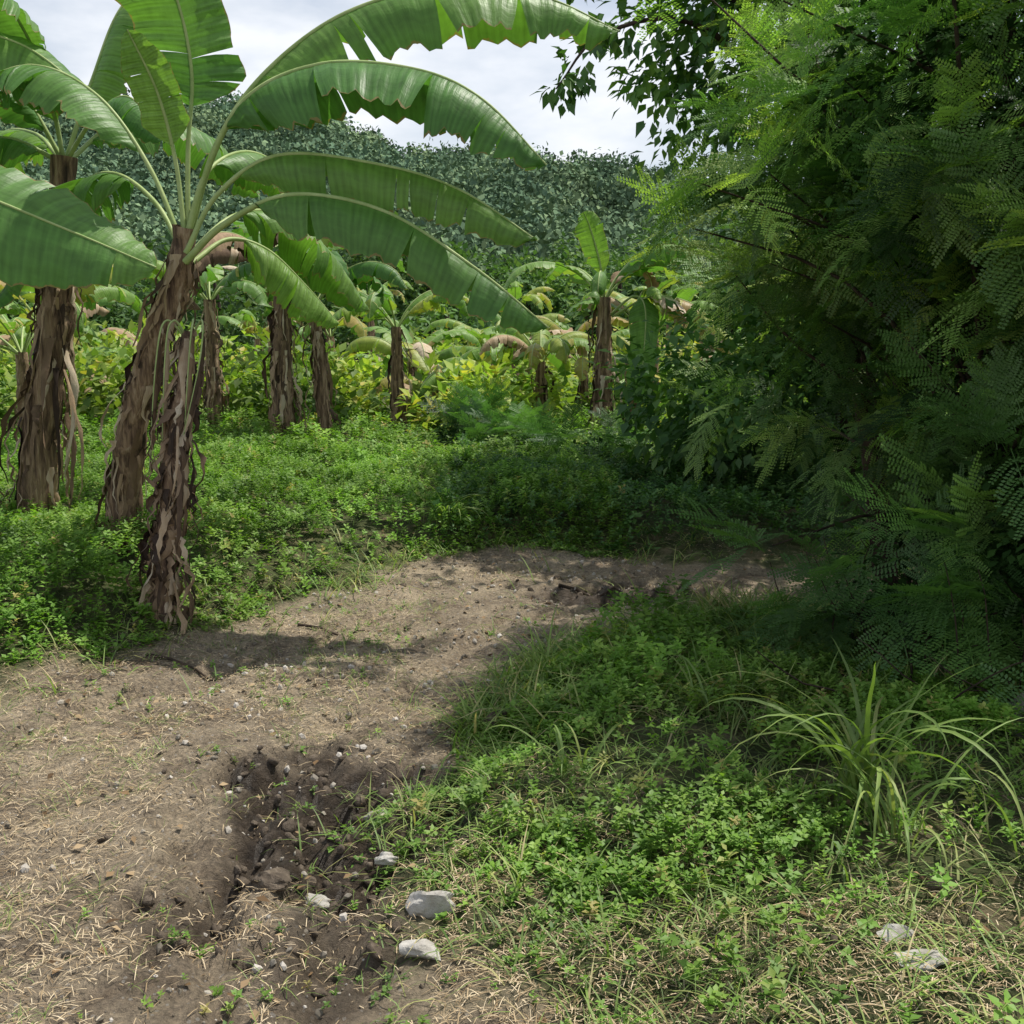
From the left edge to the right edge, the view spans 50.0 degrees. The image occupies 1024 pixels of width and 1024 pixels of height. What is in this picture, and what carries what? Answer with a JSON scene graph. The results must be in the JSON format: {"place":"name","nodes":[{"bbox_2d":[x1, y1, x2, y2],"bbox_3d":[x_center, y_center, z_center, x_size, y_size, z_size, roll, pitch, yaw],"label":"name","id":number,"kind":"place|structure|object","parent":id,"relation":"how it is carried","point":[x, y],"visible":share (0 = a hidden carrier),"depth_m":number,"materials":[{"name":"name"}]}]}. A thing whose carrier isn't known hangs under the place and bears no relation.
{"place":"outdoors","nodes":[
{"label":"outdoors","id":0,"kind":"place"},
{"bbox_2d":[0,170,1023,1023],"bbox_3d":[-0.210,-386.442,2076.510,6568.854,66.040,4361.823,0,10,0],"label":"ground","id":1,"kind":"structure","parent":0,"point":[118,1002],"depth_m":3.85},
{"bbox_2d":[0,317,97,347],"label":"banana plant","id":2,"kind":"object","parent":1,"relation":"on","point":[20,322],"visible":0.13,"depth_m":17.14,"materials":[{"name":"green plant"}]},
{"bbox_2d":[0,297,116,441],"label":"banana plant","id":3,"kind":"object","parent":1,"relation":"on","point":[21,338],"visible":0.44,"depth_m":12.84,"materials":[{"name":"green plant"}]},
{"bbox_2d":[0,266,147,461],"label":"banana plant","id":4,"kind":"object","parent":1,"relation":"on","point":[91,294],"visible":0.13,"depth_m":11.00,"materials":[{"name":"green plant"}]},
{"bbox_2d":[0,32,156,307],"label":"banana plant","id":5,"kind":"object","parent":1,"relation":"on","point":[52,238],"visible":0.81,"depth_m":5.83,"materials":[{"name":"green plant"}]},
{"bbox_2d":[77,333,138,364],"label":"banana plant","id":6,"kind":"object","parent":1,"relation":"on","point":[100,341],"visible":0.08,"depth_m":23.36,"materials":[{"name":"green plant"}]},
{"bbox_2d":[0,0,259,529],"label":"banana plant","id":7,"kind":"object","parent":1,"relation":"on","point":[40,454],"visible":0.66,"depth_m":7.43,"materials":[{"name":"green plant"}]},
{"bbox_2d":[66,325,240,398],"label":"banana plant","id":8,"kind":"object","parent":1,"relation":"on","point":[119,331],"visible":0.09,"depth_m":16.68,"materials":[{"name":"green plant"}]},
{"bbox_2d":[125,319,206,634],"bbox_3d":[-1.879,-0.181,6.073,0.403,1.745,0.618,5,11,28],"label":"banana plant","id":9,"kind":"object","parent":1,"relation":"on","point":[178,416],"visible":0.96,"depth_m":6.03,"materials":[{"name":"brown plant"}]},
{"bbox_2d":[108,260,273,433],"bbox_3d":[-4.141,-2.067,14.373,1.966,2.494,2.317,7,12,35],"label":"banana plant","id":10,"kind":"object","parent":1,"relation":"on","point":[213,397],"visible":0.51,"depth_m":14.34,"materials":[{"name":"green plant"}]},
{"bbox_2d":[222,265,272,352],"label":"banana plant","id":11,"kind":"object","parent":1,"relation":"on","point":[229,268],"visible":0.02,"depth_m":30.43,"materials":[{"name":"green plant"}]},
{"bbox_2d":[216,310,303,355],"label":"banana plant","id":12,"kind":"object","parent":1,"relation":"on","point":[239,317],"visible":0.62,"depth_m":22.52,"materials":[{"name":"green plant"}]},
{"bbox_2d":[248,867,291,892],"bbox_3d":[-0.750,1.137,3.396,0.142,0.073,0.113,0,10,0],"label":"mud lump","id":13,"kind":"object","parent":1,"relation":"on","point":[277,879],"visible":0.95,"depth_m":3.36,"materials":[{"name":"brown soil"}]},
{"bbox_2d":[187,221,406,437],"bbox_3d":[-2.591,-2.032,12.704,2.177,2.761,2.610,2,10,13],"label":"banana plant","id":14,"kind":"object","parent":1,"relation":"on","point":[283,392],"visible":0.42,"depth_m":12.79,"materials":[{"name":"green plant"}]},
{"bbox_2d":[0,575,610,1023],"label":"ground cover plants","id":15,"kind":"object","parent":1,"relation":"on","point":[216,989],"visible":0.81,"depth_m":3.41,"materials":[{"name":"green plant"}]},
{"bbox_2d":[0,0,620,555],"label":"banana plant","id":16,"kind":"object","parent":1,"relation":"on","point":[306,78],"visible":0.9,"depth_m":6.06,"materials":[{"name":"green plant"}]},
{"bbox_2d":[223,246,408,445],"bbox_3d":[-2.444,-1.913,13.200,1.865,2.444,2.163,-4,10,-22],"label":"banana plant","id":17,"kind":"object","parent":1,"relation":"on","point":[362,275],"visible":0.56,"depth_m":13.10,"materials":[{"name":"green plant"}]},
{"bbox_2d":[304,893,330,910],"bbox_3d":[-0.616,1.228,3.458,0.090,0.051,0.053,0,10,0],"label":"pale rock","id":18,"kind":"object","parent":1,"relation":"on","point":[325,901],"visible":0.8,"depth_m":3.44,"materials":[{"name":"grey stone"}]},
{"bbox_2d":[291,311,367,360],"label":"banana plant","id":19,"kind":"object","parent":1,"relation":"on","point":[356,324],"visible":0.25,"depth_m":19.08,"materials":[{"name":"green plant"}]},
{"bbox_2d":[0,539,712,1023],"bbox_3d":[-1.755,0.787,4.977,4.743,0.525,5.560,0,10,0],"label":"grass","id":20,"kind":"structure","parent":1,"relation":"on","point":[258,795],"depth_m":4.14,"materials":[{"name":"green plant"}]},
{"bbox_2d":[0,424,729,744],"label":"ground cover plants","id":21,"kind":"object","parent":1,"relation":"on","point":[228,485],"visible":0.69,"depth_m":7.55,"materials":[{"name":"green plant"}]},
{"bbox_2d":[363,810,384,820],"bbox_3d":[-0.494,1.110,4.003,0.084,0.056,0.087,7,12,36],"label":"pale rock","id":22,"kind":"object","parent":1,"relation":"on","point":[367,816],"visible":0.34,"depth_m":3.98,"materials":[{"name":"grey stone"}]},
{"bbox_2d":[356,279,413,354],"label":"banana plant","id":23,"kind":"object","parent":1,"relation":"on","point":[371,323],"visible":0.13,"depth_m":28.29,"materials":[{"name":"green plant"}]},
{"bbox_2d":[374,851,398,865],"bbox_3d":[-0.409,1.135,3.595,0.080,0.047,0.056,0,10,0],"label":"pale rock","id":24,"kind":"object","parent":1,"relation":"on","point":[385,858],"visible":1,"depth_m":3.58,"materials":[{"name":"grey stone"}]},
{"bbox_2d":[343,345,443,393],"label":"banana plant","id":25,"kind":"object","parent":1,"relation":"on","point":[372,362],"visible":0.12,"depth_m":22.73,"materials":[{"name":"green plant"}]},
{"bbox_2d":[0,87,791,300],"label":"hillside forest","id":26,"kind":"object","parent":1,"relation":"on","point":[543,205],"visible":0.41,"depth_m":188.02,"materials":[{"name":"green plant"}]},
{"bbox_2d":[333,285,468,434],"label":"banana plant","id":27,"kind":"object","parent":1,"relation":"on","point":[421,304],"visible":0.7,"depth_m":15.10,"materials":[{"name":"green plant"}]},
{"bbox_2d":[0,211,818,362],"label":"distant trees","id":28,"kind":"object","parent":1,"relation":"on","point":[567,294],"visible":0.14,"depth_m":43.03,"materials":[{"name":"green plant"}]},
{"bbox_2d":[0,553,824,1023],"bbox_3d":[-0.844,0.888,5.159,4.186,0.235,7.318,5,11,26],"label":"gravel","id":29,"kind":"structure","parent":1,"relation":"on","point":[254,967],"depth_m":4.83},
{"bbox_2d":[0,485,837,724],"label":"grass","id":30,"kind":"structure","parent":1,"relation":"on","point":[213,585],"depth_m":6.77,"materials":[{"name":"green plant"}]},
{"bbox_2d":[343,319,495,423],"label":"banana plant","id":31,"kind":"object","parent":1,"relation":"on","point":[369,343],"visible":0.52,"depth_m":17.23,"materials":[{"name":"green plant"}]},
{"bbox_2d":[399,939,440,960],"bbox_3d":[-0.253,1.218,3.051,0.118,0.073,0.088,0,10,0],"label":"pale rock","id":32,"kind":"object","parent":1,"relation":"on","point":[421,947],"visible":0.91,"depth_m":3.02,"materials":[{"name":"grey stone"}]},
{"bbox_2d":[405,890,455,918],"bbox_3d":[-0.243,1.150,3.251,0.145,0.093,0.099,-3,10,-18],"label":"pale rock","id":33,"kind":"object","parent":1,"relation":"on","point":[430,904],"visible":0.97,"depth_m":3.21,"materials":[{"name":"grey stone"}]},
{"bbox_2d":[413,330,463,350],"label":"banana plant","id":34,"kind":"object","parent":1,"relation":"on","point":[433,333],"visible":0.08,"depth_m":24.59,"materials":[{"name":"green plant"}]},
{"bbox_2d":[0,393,886,475],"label":"ground cover plants","id":35,"kind":"object","parent":1,"relation":"on","point":[262,423],"visible":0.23,"depth_m":12.80,"materials":[{"name":"green plant"}]},
{"bbox_2d":[374,342,518,431],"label":"banana plant","id":36,"kind":"object","parent":1,"relation":"on","point":[423,366],"visible":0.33,"depth_m":15.94,"materials":[{"name":"green plant"}]},
{"bbox_2d":[145,584,749,915],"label":"fallen sticks","id":37,"kind":"object","parent":1,"relation":"on","point":[333,633],"visible":0.7,"depth_m":5.53,"materials":[{"name":"brown wood"}]},
{"bbox_2d":[411,482,493,530],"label":"grass tussock","id":38,"kind":"object","parent":1,"relation":"on","point":[449,521],"depth_m":8.45,"materials":[{"name":"green plant"}]},
{"bbox_2d":[0,521,910,1023],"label":"straw litter","id":39,"kind":"object","parent":1,"relation":"on","point":[64,919],"visible":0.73,"depth_m":3.86,"materials":[{"name":"beige plant"}]},
{"bbox_2d":[403,374,534,453],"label":"shrub","id":40,"kind":"object","parent":1,"relation":"on","point":[452,425],"visible":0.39,"depth_m":12.95,"materials":[{"name":"green plant"}]},
{"bbox_2d":[0,314,974,439],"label":"undergrowth","id":41,"kind":"object","parent":1,"relation":"on","point":[352,385],"visible":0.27,"depth_m":15.51,"materials":[{"name":"green plant"}]},
{"bbox_2d":[423,315,552,389],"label":"banana plant","id":42,"kind":"object","parent":1,"relation":"on","point":[487,333],"visible":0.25,"depth_m":18.69,"materials":[{"name":"green plant"}]},
{"bbox_2d":[418,328,572,430],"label":"banana plant","id":43,"kind":"object","parent":1,"relation":"on","point":[563,369],"visible":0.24,"depth_m":15.85,"materials":[{"name":"green plant"}]},
{"bbox_2d":[481,710,512,727],"bbox_3d":[-0.058,0.894,4.655,0.152,0.122,0.107,-2,10,-9],"label":"mud lump","id":44,"kind":"object","parent":1,"relation":"on","point":[490,715],"visible":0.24,"depth_m":4.62,"materials":[{"name":"brown soil"}]},
{"bbox_2d":[58,575,944,1012],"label":"mud clods","id":45,"kind":"object","parent":1,"relation":"on","point":[288,829],"visible":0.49,"depth_m":3.60,"materials":[{"name":"brown soil"}]},
{"bbox_2d":[450,395,565,456],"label":"shrub","id":46,"kind":"object","parent":1,"relation":"on","point":[522,417],"visible":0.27,"depth_m":12.44,"materials":[{"name":"green plant"}]},
{"bbox_2d":[0,506,1023,1023],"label":"dead leaves","id":47,"kind":"object","parent":1,"relation":"on","point":[260,898],"visible":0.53,"depth_m":3.73,"materials":[{"name":"brown plant"}]},
{"bbox_2d":[465,313,570,391],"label":"banana plant","id":48,"kind":"object","parent":1,"relation":"on","point":[560,320],"visible":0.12,"depth_m":20.41,"materials":[{"name":"green plant"}]},
{"bbox_2d":[501,281,554,315],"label":"banana plant","id":49,"kind":"object","parent":1,"relation":"on","point":[534,296],"visible":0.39,"depth_m":30.09,"materials":[{"name":"green plant"}]},
{"bbox_2d":[478,603,586,686],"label":"grass tussock","id":50,"kind":"object","parent":1,"relation":"on","point":[534,656],"depth_m":5.17,"materials":[{"name":"green plant"}]},
{"bbox_2d":[479,324,595,422],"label":"banana plant","id":51,"kind":"object","parent":1,"relation":"on","point":[560,347],"visible":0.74,"depth_m":15.03,"materials":[{"name":"green plant"}]},
{"bbox_2d":[483,720,631,785],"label":"grass tussock","id":52,"kind":"object","parent":1,"relation":"on","point":[560,745],"depth_m":4.00,"materials":[{"name":"green plant"}]},
{"bbox_2d":[525,319,629,420],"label":"banana plant","id":53,"kind":"object","parent":1,"relation":"on","point":[581,368],"visible":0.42,"depth_m":17.73,"materials":[{"name":"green plant"}]},
{"bbox_2d":[511,394,656,476],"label":"shrub","id":54,"kind":"object","parent":1,"relation":"on","point":[548,434],"visible":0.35,"depth_m":11.51,"materials":[{"name":"green plant"}]},
{"bbox_2d":[576,339,620,391],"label":"banana plant","id":55,"kind":"object","parent":1,"relation":"on","point":[592,359],"visible":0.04,"depth_m":24.13,"materials":[{"name":"green plant"}]},
{"bbox_2d":[503,210,732,443],"bbox_3d":[1.423,-2.283,14.053,2.546,3.085,2.046,7,12,34],"label":"banana plant","id":56,"kind":"object","parent":1,"relation":"on","point":[593,243],"visible":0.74,"depth_m":14.04,"materials":[{"name":"green plant"}]},
{"bbox_2d":[564,273,715,434],"bbox_3d":[1.645,-1.964,14.422,1.947,2.331,1.472,-2,10,-9],"label":"banana plant","id":57,"kind":"object","parent":1,"relation":"on","point":[588,302],"visible":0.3,"depth_m":14.41,"materials":[{"name":"green plant"}]},
{"bbox_2d":[569,565,711,645],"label":"grass tussock","id":58,"kind":"object","parent":1,"relation":"on","point":[625,618],"depth_m":5.48,"materials":[{"name":"green plant"}]},
{"bbox_2d":[591,354,694,395],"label":"banana plant","id":59,"kind":"object","parent":1,"relation":"on","point":[619,375],"visible":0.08,"depth_m":18.68,"materials":[{"name":"green plant"}]},
{"bbox_2d":[577,284,718,424],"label":"banana plant","id":60,"kind":"object","parent":1,"relation":"on","point":[624,322],"visible":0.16,"depth_m":16.68,"materials":[{"name":"green plant"}]},
{"bbox_2d":[282,600,1023,1023],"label":"grass","id":61,"kind":"structure","parent":1,"relation":"on","point":[736,724],"depth_m":3.15,"materials":[{"name":"green plant"}]},
{"bbox_2d":[633,282,704,339],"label":"banana plant","id":62,"kind":"object","parent":1,"relation":"on","point":[645,287],"visible":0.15,"depth_m":30.04,"materials":[{"name":"green plant"}]},
{"bbox_2d":[327,601,1023,1023],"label":"ground cover plants","id":63,"kind":"object","parent":1,"relation":"on","point":[731,823],"visible":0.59,"depth_m":3.50,"materials":[{"name":"green plant"}]},
{"bbox_2d":[628,653,764,734],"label":"grass tussock","id":64,"kind":"object","parent":1,"relation":"on","point":[705,696],"depth_m":4.39,"materials":[{"name":"green plant"}]},
{"bbox_2d":[429,427,967,553],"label":"ground cover plants","id":65,"kind":"object","parent":1,"relation":"on","point":[734,496],"visible":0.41,"depth_m":8.93,"materials":[{"name":"green plant"}]},
{"bbox_2d":[658,344,749,371],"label":"banana plant","id":66,"kind":"object","parent":1,"relation":"on","point":[659,346],"visible":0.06,"depth_m":22.50,"materials":[{"name":"green plant"}]},
{"bbox_2d":[401,572,1018,786],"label":"grass","id":67,"kind":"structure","parent":1,"relation":"on","point":[723,602],"depth_m":4.80,"materials":[{"name":"green plant"}]},
{"bbox_2d":[661,364,776,458],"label":"shrub","id":68,"kind":"object","parent":1,"relation":"on","point":[707,403],"visible":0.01,"depth_m":12.29,"materials":[{"name":"green plant"}]},
{"bbox_2d":[421,788,1023,1023],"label":"straw litter","id":69,"kind":"object","parent":1,"relation":"on","point":[731,974],"visible":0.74,"depth_m":2.82,"materials":[{"name":"beige plant"}]},
{"bbox_2d":[686,586,786,653],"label":"grass tussock","id":70,"kind":"object","parent":1,"relation":"on","point":[737,630],"depth_m":5.16,"materials":[{"name":"green plant"}]},
{"bbox_2d":[531,0,1022,500],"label":"broadleaf tree","id":71,"kind":"object","parent":1,"relation":"on","point":[670,432],"visible":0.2,"depth_m":9.69,"materials":[{"name":"green plant"}]},
{"bbox_2d":[617,0,1023,713],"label":"leucaena tree","id":72,"kind":"object","parent":1,"relation":"on","point":[905,252],"visible":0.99,"depth_m":4.96,"materials":[{"name":"green plant"}]},
{"bbox_2d":[741,316,929,471],"bbox_3d":[3.445,-1.065,11.808,3.049,2.190,2.274,0,10,0],"label":"shrub","id":73,"kind":"object","parent":1,"relation":"on","point":[791,400],"visible":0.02,"depth_m":11.85,"materials":[{"name":"green plant"}]},
{"bbox_2d":[685,638,1021,858],"bbox_3d":[1.032,0.665,3.426,0.925,0.636,0.997,0,10,0],"label":"grass tussock","id":74,"kind":"object","parent":1,"relation":"on","point":[865,742],"depth_m":3.43,"materials":[{"name":"green plant"}]},
{"bbox_2d":[758,717,1023,885],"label":"grass tussock","id":75,"kind":"object","parent":1,"relation":"on","point":[890,800],"depth_m":3.30,"materials":[{"name":"green plant"}]},
{"bbox_2d":[876,923,913,943],"bbox_3d":[0.996,1.101,2.844,0.098,0.059,0.056,0,10,0],"label":"pale rock","id":76,"kind":"object","parent":1,"relation":"on","point":[898,929],"visible":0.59,"depth_m":2.84,"materials":[{"name":"grey stone"}]},
{"bbox_2d":[894,949,947,970],"bbox_3d":[1.016,1.113,2.721,0.129,0.046,0.078,0,10,0],"label":"pale rock","id":77,"kind":"object","parent":1,"relation":"on","point":[931,953],"visible":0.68,"depth_m":2.71,"materials":[{"name":"grey stone"}]},
{"bbox_2d":[973,770,1023,867],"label":"grass tussock","id":78,"kind":"object","parent":1,"relation":"on","point":[1006,817],"depth_m":3.16,"materials":[{"name":"green plant"}]},
{"bbox_2d":[1008,691,1023,737],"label":"grey boulder","id":79,"kind":"object","parent":1,"relation":"on","point":[1021,715],"visible":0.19,"depth_m":4.24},
{"bbox_2d":[14,0,1021,177],"label":"sky","id":80,"kind":"structure","parent":0,"point":[505,74],"materials":[{"name":"white"}]}
]}

